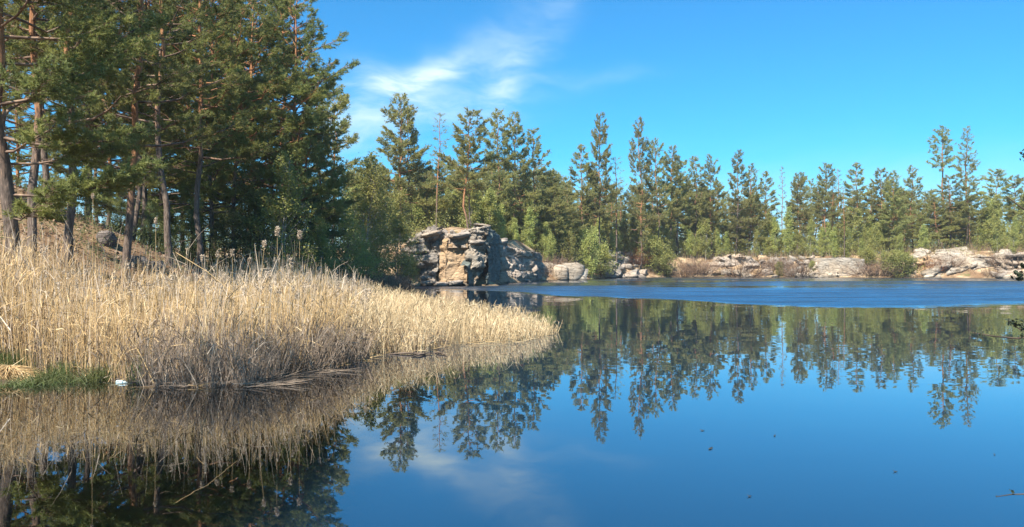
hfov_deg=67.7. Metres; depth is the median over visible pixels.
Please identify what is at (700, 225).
birch sapling
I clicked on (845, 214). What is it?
pine tree
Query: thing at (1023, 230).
birch sapling
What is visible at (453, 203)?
birch sapling
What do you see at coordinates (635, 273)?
rubble slope
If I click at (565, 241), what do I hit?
willow bush
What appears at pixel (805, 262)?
rock bank
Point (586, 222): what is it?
birch sapling
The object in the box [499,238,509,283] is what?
rock pillar
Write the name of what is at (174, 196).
pine tree
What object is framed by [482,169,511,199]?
pine tree
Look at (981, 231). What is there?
birch sapling
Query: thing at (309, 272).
reed seed heads
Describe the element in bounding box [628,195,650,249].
pine tree
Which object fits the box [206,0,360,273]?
pine tree
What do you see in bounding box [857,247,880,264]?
willow bush
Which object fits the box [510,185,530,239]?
pine tree
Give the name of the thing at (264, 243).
reed stalk
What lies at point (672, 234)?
birch sapling
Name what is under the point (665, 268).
willow bush
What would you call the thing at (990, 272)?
dry brush
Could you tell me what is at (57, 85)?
pine tree
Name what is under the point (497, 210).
birch sapling
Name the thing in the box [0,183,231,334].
leaf litter
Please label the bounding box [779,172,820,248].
pine tree
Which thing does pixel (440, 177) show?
pine tree
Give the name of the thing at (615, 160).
pine tree
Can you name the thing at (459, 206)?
birch sapling
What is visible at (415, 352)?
floating stick
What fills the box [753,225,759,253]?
birch sapling
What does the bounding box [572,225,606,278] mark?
willow bush
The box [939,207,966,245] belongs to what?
pine tree
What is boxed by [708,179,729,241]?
pine tree
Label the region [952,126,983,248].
pine tree
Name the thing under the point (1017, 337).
twig
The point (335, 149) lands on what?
pine tree
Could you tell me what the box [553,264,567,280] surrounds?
boulder
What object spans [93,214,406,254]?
distant thicket
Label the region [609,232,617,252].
birch sapling
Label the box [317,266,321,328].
reed stalk
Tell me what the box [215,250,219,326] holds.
reed stalk
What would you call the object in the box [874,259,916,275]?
rock bank
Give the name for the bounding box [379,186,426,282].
young tree
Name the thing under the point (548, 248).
willow bush
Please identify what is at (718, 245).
birch sapling
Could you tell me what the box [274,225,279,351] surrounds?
reed stalk
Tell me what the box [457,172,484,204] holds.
pine tree
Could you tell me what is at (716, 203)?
pine tree
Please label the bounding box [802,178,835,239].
pine tree
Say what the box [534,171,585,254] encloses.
pine tree
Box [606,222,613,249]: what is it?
birch sapling
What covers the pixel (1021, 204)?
birch sapling
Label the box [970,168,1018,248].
pine tree
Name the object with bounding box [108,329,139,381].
reed cane
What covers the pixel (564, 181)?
pine tree
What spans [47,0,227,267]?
pine tree
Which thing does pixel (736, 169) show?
pine tree
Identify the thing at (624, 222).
birch sapling
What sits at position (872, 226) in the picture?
birch sapling
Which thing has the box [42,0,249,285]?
pine tree
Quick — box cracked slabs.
[928,246,1006,275]
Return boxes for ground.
[0,186,1023,526]
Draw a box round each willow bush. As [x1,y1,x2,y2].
[398,256,420,277]
[537,233,557,261]
[555,228,582,262]
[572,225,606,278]
[584,242,625,277]
[632,233,673,271]
[649,249,677,276]
[772,261,784,275]
[807,259,816,271]
[840,250,850,257]
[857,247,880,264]
[875,249,899,273]
[877,250,925,277]
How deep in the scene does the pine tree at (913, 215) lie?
185.90 m
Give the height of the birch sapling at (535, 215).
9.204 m
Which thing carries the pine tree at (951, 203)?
on the ground
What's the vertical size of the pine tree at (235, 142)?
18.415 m
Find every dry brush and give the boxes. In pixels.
[542,251,577,267]
[619,244,658,263]
[653,258,707,276]
[677,255,725,274]
[708,257,778,276]
[758,255,797,269]
[773,258,830,276]
[841,259,915,276]
[918,256,954,270]
[928,252,971,267]
[979,266,1005,277]
[983,248,1020,264]
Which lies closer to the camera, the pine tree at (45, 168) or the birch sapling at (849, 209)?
the pine tree at (45, 168)
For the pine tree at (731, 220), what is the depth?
170.31 m
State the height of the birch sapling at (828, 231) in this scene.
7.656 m
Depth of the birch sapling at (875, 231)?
156.06 m
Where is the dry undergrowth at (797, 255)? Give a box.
[410,225,1023,276]
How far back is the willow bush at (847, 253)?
156.64 m
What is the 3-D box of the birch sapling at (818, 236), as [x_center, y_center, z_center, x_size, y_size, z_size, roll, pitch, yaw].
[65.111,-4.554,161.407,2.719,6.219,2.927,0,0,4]
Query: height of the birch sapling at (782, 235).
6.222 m
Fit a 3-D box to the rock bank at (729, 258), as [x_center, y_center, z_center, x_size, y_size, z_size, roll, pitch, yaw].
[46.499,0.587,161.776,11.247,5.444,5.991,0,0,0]
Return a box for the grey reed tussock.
[114,303,382,387]
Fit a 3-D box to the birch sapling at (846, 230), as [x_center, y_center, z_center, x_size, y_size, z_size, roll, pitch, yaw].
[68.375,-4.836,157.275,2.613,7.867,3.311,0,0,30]
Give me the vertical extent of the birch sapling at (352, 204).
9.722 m
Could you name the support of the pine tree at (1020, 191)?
on the ground
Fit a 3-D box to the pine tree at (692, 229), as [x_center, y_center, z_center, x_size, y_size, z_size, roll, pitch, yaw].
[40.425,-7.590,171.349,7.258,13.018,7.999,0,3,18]
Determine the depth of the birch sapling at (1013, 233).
143.35 m
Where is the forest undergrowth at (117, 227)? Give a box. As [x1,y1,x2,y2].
[0,166,247,282]
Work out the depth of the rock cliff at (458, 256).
85.48 m
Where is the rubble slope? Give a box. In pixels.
[602,251,647,277]
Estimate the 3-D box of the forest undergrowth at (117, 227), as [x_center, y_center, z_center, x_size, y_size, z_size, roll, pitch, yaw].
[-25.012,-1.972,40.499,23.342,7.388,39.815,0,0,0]
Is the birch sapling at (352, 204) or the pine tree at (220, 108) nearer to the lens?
the pine tree at (220, 108)
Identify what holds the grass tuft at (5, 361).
on the ground
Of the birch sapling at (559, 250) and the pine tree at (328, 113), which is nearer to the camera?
the pine tree at (328, 113)
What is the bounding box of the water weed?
[0,416,138,526]
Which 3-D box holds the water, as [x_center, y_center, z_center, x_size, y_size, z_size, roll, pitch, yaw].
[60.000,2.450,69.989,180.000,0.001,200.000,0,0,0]
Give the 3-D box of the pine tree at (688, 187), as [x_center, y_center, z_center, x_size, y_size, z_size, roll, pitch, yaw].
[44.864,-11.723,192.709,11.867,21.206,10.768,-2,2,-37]
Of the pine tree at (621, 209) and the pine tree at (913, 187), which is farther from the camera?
the pine tree at (621, 209)
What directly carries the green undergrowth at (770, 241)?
on the ground
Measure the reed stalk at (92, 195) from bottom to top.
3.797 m
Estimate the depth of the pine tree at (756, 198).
168.91 m
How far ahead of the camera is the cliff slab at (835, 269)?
152.95 m
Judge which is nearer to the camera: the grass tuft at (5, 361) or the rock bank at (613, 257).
the grass tuft at (5, 361)
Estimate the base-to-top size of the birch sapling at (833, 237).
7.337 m
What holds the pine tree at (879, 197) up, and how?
on the ground
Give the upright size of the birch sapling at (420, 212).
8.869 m
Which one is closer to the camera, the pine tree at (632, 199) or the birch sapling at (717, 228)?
the birch sapling at (717, 228)
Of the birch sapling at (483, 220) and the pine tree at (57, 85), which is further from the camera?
the birch sapling at (483, 220)
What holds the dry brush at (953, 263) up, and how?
on the ground
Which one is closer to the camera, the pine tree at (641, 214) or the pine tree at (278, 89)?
the pine tree at (278, 89)
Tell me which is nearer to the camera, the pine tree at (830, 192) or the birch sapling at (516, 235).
the birch sapling at (516, 235)
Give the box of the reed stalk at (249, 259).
[246,257,252,330]
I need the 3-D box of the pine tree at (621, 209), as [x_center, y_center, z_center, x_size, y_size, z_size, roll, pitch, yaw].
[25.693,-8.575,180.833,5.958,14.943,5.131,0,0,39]
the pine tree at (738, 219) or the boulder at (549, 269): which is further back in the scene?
the pine tree at (738, 219)
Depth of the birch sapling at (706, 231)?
163.46 m
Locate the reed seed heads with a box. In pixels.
[39,245,375,357]
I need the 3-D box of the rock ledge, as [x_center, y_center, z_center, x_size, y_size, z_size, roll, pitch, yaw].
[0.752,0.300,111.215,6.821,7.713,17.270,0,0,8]
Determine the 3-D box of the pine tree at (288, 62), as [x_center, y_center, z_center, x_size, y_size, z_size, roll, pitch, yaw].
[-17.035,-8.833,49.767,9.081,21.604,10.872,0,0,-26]
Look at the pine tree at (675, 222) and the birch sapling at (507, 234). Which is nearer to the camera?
the birch sapling at (507, 234)
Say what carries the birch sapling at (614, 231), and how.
on the ground
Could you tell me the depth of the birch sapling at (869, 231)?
159.53 m
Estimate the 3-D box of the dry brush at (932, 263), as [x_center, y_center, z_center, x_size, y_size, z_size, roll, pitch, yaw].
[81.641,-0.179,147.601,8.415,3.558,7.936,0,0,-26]
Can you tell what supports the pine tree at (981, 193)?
on the ground
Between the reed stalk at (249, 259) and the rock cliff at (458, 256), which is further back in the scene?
the rock cliff at (458, 256)
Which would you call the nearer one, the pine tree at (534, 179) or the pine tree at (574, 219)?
the pine tree at (574, 219)
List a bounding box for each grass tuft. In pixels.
[0,344,52,369]
[0,374,60,387]
[8,364,76,386]
[33,359,94,379]
[47,369,117,386]
[70,360,122,384]
[125,353,172,382]
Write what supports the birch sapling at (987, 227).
on the ground
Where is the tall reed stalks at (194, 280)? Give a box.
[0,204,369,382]
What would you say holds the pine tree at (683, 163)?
on the ground
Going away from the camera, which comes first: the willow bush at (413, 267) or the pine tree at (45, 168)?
the pine tree at (45, 168)
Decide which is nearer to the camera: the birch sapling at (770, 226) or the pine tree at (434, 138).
the pine tree at (434, 138)
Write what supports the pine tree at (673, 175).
on the ground
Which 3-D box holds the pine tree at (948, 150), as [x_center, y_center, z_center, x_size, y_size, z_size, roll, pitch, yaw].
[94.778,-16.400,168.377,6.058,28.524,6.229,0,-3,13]
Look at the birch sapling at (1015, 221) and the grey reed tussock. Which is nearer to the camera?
the grey reed tussock
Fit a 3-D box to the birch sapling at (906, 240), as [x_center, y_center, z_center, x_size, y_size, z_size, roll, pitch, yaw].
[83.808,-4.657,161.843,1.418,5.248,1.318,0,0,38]
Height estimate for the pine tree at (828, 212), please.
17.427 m
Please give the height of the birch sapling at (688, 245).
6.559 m
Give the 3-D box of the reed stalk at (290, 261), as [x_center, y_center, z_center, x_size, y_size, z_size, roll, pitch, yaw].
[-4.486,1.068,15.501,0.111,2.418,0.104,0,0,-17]
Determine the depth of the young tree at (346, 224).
60.12 m
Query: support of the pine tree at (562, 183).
on the ground
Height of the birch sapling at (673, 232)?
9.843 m
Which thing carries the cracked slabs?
on the ground
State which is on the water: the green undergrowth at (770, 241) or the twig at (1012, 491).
the twig at (1012, 491)
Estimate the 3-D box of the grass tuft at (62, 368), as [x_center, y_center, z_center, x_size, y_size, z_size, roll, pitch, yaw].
[-8.634,2.000,14.703,0.975,0.416,1.495,0,0,0]
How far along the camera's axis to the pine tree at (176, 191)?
54.07 m
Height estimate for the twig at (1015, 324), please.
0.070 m
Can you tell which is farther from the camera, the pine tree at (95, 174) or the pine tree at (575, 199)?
the pine tree at (575, 199)
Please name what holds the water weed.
on the ground
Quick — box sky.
[1,0,1023,256]
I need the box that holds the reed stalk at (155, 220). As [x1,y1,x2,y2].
[154,217,158,306]
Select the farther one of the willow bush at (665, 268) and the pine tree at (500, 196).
the willow bush at (665, 268)
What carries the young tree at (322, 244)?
on the ground
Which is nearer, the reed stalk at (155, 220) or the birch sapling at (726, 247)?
the reed stalk at (155, 220)
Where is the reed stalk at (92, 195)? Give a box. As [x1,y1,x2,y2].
[91,193,94,334]
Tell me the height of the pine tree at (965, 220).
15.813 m
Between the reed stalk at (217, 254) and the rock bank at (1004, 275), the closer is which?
the reed stalk at (217, 254)
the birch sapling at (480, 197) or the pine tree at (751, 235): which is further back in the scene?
the pine tree at (751, 235)
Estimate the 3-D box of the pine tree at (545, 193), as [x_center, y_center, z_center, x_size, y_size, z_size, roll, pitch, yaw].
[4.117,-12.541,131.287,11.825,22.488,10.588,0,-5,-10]
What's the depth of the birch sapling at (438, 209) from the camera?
109.76 m
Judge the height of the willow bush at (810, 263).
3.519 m
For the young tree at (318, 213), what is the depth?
49.75 m
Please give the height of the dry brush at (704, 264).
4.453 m
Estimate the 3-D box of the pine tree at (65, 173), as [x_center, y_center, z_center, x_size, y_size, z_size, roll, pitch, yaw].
[-26.753,-10.631,49.974,9.113,20.462,12.538,0,0,-40]
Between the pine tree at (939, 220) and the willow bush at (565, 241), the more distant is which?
the pine tree at (939, 220)
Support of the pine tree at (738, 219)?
on the ground
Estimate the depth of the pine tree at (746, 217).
176.13 m
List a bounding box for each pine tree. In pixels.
[0,0,172,299]
[1,0,67,207]
[1,1,77,172]
[2,5,55,111]
[3,0,122,266]
[3,0,188,268]
[3,1,108,189]
[21,3,156,219]
[22,3,185,225]
[40,14,129,222]
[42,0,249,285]
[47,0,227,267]
[49,0,229,239]
[50,0,208,242]
[78,2,277,260]
[81,2,192,244]
[83,0,241,250]
[95,4,245,255]
[96,0,317,271]
[109,0,287,273]
[135,0,362,276]
[148,0,336,263]
[150,0,279,267]
[178,1,265,261]
[191,0,319,280]
[203,1,346,260]
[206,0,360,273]
[227,0,346,265]
[291,61,353,261]
[308,84,367,240]
[349,172,374,229]
[351,156,386,232]
[361,168,390,234]
[369,174,410,241]
[369,181,393,245]
[370,92,449,238]
[387,104,433,227]
[403,166,429,218]
[409,193,429,231]
[426,113,451,226]
[426,156,458,210]
[427,168,449,207]
[433,107,504,227]
[445,134,485,228]
[450,160,471,189]
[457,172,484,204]
[479,108,522,228]
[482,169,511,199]
[487,172,512,218]
[491,112,544,236]
[504,127,568,250]
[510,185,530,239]
[513,174,533,200]
[528,168,539,204]
[533,177,562,252]
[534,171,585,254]
[547,172,562,209]
[555,187,589,255]
[559,175,572,199]
[559,181,580,228]
[563,144,603,224]
[571,191,585,214]
[572,111,626,244]
[579,178,607,228]
[583,183,611,233]
[586,191,611,245]
[601,156,629,261]
[604,189,622,230]
[605,187,628,222]
[615,196,626,226]
[618,116,664,269]
[620,184,638,218]
[626,185,651,218]
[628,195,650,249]
[628,198,646,221]
[636,138,676,273]
[648,184,669,241]
[652,145,696,246]
[664,157,696,256]
[664,209,678,234]
[668,183,696,252]
[676,176,698,245]
[676,203,697,240]
[682,156,712,256]
[685,186,715,246]
[691,154,727,256]
[702,190,726,247]
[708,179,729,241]
[718,148,758,255]
[719,193,730,224]
[721,198,750,251]
[729,198,751,252]
[732,163,771,254]
[739,202,760,253]
[740,190,762,249]
[746,191,766,256]
[753,171,783,226]
[775,165,786,253]
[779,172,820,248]
[790,172,813,247]
[798,214,816,244]
[802,178,825,242]
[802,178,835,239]
[804,187,833,254]
[809,162,841,255]
[818,191,840,254]
[826,178,838,251]
[828,190,848,252]
[830,169,847,254]
[835,162,876,245]
[836,187,850,256]
[846,189,870,254]
[855,183,884,229]
[862,167,903,251]
[872,182,905,251]
[876,170,912,253]
[878,180,912,239]
[889,191,923,251]
[891,165,937,247]
[891,197,915,243]
[904,211,933,246]
[907,191,922,251]
[913,189,945,245]
[915,189,957,247]
[915,190,930,214]
[920,197,946,245]
[926,125,958,248]
[926,174,976,247]
[934,221,961,247]
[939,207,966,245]
[940,191,951,248]
[943,175,989,244]
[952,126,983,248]
[954,196,974,241]
[967,191,990,249]
[968,222,987,246]
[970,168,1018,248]
[1002,174,1023,223]
[1004,183,1022,220]
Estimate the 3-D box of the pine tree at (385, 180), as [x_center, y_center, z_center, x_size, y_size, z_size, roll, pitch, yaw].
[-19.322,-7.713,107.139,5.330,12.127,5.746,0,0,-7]
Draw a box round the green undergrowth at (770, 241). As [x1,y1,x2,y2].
[409,206,1023,262]
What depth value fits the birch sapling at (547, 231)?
127.48 m
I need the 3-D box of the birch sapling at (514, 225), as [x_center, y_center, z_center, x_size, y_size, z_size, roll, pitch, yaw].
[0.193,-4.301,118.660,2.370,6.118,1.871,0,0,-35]
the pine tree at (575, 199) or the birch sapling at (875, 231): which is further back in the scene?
the pine tree at (575, 199)
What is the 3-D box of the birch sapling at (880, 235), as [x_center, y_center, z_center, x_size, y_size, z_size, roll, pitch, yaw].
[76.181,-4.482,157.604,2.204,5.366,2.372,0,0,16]
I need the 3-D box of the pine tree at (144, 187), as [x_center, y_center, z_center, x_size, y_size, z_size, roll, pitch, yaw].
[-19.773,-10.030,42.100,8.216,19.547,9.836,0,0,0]
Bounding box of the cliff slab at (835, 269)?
[804,257,865,277]
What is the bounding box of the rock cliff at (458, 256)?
[401,223,500,286]
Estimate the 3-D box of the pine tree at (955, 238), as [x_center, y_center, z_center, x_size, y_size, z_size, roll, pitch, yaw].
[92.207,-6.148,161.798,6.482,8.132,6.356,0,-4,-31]
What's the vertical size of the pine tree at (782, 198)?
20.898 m
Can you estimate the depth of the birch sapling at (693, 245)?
162.88 m
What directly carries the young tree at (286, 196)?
on the ground
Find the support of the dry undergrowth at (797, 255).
on the ground
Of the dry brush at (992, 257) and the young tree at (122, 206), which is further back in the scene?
the dry brush at (992, 257)
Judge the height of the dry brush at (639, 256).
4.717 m
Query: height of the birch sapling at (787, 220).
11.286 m
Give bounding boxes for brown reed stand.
[270,263,411,292]
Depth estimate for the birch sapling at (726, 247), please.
167.17 m
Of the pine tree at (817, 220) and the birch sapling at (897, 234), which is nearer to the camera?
the birch sapling at (897, 234)
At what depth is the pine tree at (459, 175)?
128.08 m
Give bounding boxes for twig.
[971,329,1023,339]
[996,489,1023,496]
[1004,318,1023,330]
[1010,263,1023,280]
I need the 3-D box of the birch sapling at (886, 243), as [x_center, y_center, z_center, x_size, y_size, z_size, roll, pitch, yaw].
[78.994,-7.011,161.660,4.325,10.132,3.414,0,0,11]
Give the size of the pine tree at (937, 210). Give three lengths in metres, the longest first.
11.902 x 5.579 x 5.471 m
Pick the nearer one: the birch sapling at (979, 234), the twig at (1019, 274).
the twig at (1019, 274)
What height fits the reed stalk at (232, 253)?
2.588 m
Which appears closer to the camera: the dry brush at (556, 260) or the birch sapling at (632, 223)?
the dry brush at (556, 260)
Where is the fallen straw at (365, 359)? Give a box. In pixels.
[42,324,560,389]
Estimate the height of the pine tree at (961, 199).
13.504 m
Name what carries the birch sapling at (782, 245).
on the ground
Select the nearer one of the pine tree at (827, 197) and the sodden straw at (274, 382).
the sodden straw at (274, 382)
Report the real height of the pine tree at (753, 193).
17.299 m
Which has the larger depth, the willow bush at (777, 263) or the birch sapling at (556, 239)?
the willow bush at (777, 263)
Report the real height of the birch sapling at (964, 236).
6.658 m
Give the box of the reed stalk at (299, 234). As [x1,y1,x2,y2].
[297,230,302,349]
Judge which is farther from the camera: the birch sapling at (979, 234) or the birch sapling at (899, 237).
the birch sapling at (979, 234)
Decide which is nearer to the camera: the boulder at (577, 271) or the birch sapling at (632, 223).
the boulder at (577, 271)
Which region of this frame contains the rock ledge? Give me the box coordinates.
[505,239,545,282]
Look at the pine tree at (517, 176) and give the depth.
155.32 m
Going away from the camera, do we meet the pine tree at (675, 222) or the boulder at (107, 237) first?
the boulder at (107, 237)
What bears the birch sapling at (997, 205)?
on the ground
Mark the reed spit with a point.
(480, 322)
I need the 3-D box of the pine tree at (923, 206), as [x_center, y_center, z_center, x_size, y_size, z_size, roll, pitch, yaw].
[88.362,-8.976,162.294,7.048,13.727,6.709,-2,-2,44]
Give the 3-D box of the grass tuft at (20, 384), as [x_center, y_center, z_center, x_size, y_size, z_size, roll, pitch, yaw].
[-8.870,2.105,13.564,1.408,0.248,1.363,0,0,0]
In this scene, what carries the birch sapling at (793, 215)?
on the ground
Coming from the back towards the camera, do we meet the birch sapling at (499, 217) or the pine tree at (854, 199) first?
the pine tree at (854, 199)
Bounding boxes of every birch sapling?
[345,185,361,238]
[348,184,360,241]
[408,190,430,234]
[421,215,430,228]
[427,176,444,224]
[428,206,435,225]
[432,193,447,228]
[437,187,451,229]
[445,190,462,226]
[446,201,457,227]
[447,193,458,223]
[453,188,469,227]
[457,180,482,227]
[465,202,481,228]
[466,180,484,219]
[478,186,495,223]
[480,188,499,233]
[493,203,505,236]
[495,202,507,237]
[504,225,511,239]
[508,217,519,239]
[512,229,519,240]
[518,207,539,247]
[519,230,526,245]
[521,201,539,246]
[533,197,553,245]
[541,222,555,251]
[550,214,559,247]
[556,213,567,255]
[569,210,581,251]
[580,224,592,251]
[581,213,590,228]
[593,217,604,250]
[600,233,608,246]
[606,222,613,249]
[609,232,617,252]
[611,223,623,251]
[618,221,626,251]
[619,210,628,250]
[626,230,636,252]
[628,216,640,250]
[642,209,661,249]
[655,220,662,246]
[660,224,673,252]
[661,218,679,250]
[666,219,677,251]
[678,213,689,252]
[685,229,694,258]
[690,232,696,259]
[695,218,704,256]
[697,218,713,259]
[710,219,721,250]
[714,231,724,255]
[719,217,732,254]
[723,231,730,253]
[730,223,745,253]
[740,237,748,254]
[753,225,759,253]
[759,211,776,250]
[761,239,770,254]
[762,217,779,254]
[762,230,769,251]
[769,217,780,256]
[776,234,784,254]
[781,205,794,256]
[781,229,788,253]
[790,213,800,250]
[793,228,805,253]
[805,220,814,253]
[806,215,817,253]
[814,227,827,252]
[818,233,824,255]
[823,226,827,252]
[825,223,833,255]
[826,215,835,252]
[828,227,838,257]
[834,206,856,246]
[835,222,849,256]
[839,222,851,256]
[848,227,854,253]
[851,208,870,253]
[857,238,864,255]
[862,226,871,251]
[866,215,878,248]
[867,224,873,248]
[872,222,880,249]
[875,229,885,251]
[876,208,891,248]
[889,220,901,248]
[894,232,902,251]
[898,239,904,251]
[904,233,909,249]
[916,223,930,248]
[953,203,971,245]
[960,224,969,245]
[972,215,985,247]
[975,199,993,249]
[980,207,1000,250]
[985,192,1007,249]
[990,209,1005,252]
[1003,202,1013,247]
[1008,222,1018,252]
[1009,191,1023,248]
[1011,216,1020,247]
[1021,215,1023,245]
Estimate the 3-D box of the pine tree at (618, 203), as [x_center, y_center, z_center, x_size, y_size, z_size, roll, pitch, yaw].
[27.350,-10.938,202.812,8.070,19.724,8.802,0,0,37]
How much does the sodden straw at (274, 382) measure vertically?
0.376 m
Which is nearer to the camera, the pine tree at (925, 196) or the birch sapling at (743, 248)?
the birch sapling at (743, 248)
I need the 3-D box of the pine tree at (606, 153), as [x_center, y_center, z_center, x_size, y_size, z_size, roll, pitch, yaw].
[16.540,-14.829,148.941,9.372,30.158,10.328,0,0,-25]
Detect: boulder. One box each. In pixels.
[96,230,117,246]
[131,255,150,269]
[149,260,165,271]
[543,262,559,274]
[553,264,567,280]
[563,262,587,280]
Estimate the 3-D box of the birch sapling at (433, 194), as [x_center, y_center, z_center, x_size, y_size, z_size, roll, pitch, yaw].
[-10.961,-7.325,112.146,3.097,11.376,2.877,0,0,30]
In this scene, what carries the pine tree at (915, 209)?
on the ground
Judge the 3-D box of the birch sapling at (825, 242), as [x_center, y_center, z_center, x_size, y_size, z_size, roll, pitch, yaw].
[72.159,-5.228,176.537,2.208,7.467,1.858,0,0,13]
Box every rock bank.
[591,250,624,273]
[705,254,768,276]
[706,254,759,272]
[760,257,807,274]
[762,255,814,277]
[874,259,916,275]
[911,247,947,277]
[916,255,943,276]
[992,249,1022,278]
[994,252,1023,272]
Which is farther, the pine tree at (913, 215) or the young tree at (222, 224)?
the pine tree at (913, 215)
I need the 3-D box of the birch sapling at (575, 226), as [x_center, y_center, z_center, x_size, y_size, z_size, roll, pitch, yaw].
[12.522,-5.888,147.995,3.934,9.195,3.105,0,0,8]
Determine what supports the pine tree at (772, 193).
on the ground
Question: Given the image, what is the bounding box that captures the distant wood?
[639,229,1023,256]
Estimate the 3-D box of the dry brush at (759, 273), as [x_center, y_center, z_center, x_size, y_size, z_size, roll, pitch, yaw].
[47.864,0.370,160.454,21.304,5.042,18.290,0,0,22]
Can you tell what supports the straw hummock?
on the ground
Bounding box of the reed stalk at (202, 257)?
[200,254,205,328]
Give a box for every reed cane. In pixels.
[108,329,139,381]
[176,252,237,296]
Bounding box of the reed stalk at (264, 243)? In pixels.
[254,239,266,333]
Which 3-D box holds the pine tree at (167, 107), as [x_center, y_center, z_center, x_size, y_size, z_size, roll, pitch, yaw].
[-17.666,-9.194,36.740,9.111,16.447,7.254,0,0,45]
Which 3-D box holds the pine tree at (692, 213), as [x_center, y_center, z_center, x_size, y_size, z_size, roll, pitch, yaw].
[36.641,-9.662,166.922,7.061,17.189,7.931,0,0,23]
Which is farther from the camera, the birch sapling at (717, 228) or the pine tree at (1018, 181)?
the birch sapling at (717, 228)
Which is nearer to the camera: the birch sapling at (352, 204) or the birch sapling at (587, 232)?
the birch sapling at (352, 204)
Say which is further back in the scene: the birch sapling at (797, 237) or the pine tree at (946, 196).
the pine tree at (946, 196)
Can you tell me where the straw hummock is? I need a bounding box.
[0,356,48,380]
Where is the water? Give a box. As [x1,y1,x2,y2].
[0,277,1023,526]
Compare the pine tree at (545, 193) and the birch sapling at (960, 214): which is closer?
the pine tree at (545, 193)
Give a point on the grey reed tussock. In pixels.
(265, 372)
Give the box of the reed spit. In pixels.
[310,275,562,359]
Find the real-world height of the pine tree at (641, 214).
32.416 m
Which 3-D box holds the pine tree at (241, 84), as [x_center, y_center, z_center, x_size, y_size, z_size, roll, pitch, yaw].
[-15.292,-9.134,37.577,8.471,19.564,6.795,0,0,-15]
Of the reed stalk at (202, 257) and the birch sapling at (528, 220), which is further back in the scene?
the birch sapling at (528, 220)
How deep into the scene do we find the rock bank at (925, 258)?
148.41 m
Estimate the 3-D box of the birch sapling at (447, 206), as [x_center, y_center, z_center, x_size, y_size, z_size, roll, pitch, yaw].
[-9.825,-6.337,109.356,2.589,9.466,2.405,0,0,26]
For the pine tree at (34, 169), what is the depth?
24.73 m
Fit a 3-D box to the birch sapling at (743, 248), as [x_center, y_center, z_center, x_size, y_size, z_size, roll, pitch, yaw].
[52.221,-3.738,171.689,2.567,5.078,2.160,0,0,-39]
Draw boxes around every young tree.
[107,195,141,232]
[136,200,162,247]
[155,205,181,256]
[171,193,215,266]
[202,200,267,280]
[220,162,295,284]
[232,145,331,277]
[245,178,355,276]
[285,183,356,273]
[304,214,352,282]
[330,147,411,276]
[331,187,377,279]
[350,233,385,282]
[352,174,412,279]
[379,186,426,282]
[396,249,420,283]
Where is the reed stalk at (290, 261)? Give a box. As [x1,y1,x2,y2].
[288,257,292,336]
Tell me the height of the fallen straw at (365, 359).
0.575 m
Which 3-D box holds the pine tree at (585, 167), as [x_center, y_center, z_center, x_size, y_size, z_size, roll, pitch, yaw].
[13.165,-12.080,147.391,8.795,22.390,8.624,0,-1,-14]
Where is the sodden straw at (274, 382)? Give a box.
[97,356,360,387]
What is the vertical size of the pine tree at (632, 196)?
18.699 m
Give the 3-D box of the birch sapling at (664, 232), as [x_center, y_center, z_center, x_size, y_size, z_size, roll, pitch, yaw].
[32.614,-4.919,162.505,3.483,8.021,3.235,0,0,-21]
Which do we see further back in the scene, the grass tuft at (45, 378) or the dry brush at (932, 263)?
the dry brush at (932, 263)
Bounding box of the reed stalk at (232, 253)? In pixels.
[230,249,234,331]
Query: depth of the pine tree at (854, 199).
160.22 m
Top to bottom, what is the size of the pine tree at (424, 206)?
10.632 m
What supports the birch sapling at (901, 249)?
on the ground
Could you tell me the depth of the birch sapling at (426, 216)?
113.43 m
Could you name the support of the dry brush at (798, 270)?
on the ground
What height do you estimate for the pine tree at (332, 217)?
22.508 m
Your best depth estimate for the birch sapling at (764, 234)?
168.53 m
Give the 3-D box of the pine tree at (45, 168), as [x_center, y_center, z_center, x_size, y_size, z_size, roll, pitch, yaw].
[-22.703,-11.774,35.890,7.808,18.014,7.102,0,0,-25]
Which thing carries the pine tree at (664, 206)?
on the ground
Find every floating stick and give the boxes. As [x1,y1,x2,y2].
[283,375,302,383]
[389,349,429,354]
[412,351,431,356]
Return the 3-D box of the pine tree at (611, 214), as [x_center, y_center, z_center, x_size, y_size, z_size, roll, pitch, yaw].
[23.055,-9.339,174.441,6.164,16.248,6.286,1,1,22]
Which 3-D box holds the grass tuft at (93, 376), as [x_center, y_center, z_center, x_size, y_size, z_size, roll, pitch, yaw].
[-7.699,2.010,14.423,1.085,0.394,1.594,0,0,0]
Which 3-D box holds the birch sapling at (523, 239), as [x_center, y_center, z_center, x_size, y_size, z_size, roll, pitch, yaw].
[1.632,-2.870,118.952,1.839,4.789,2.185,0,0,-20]
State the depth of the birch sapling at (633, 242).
162.59 m
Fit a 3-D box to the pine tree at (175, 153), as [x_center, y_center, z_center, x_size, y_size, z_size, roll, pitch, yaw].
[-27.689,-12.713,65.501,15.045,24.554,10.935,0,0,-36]
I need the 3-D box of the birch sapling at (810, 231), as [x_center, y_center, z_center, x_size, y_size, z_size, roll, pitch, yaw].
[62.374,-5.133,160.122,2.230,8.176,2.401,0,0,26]
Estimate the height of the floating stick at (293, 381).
0.147 m
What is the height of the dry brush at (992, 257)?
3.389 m
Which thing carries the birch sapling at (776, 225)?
on the ground
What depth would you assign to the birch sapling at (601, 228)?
158.41 m
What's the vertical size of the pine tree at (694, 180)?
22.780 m

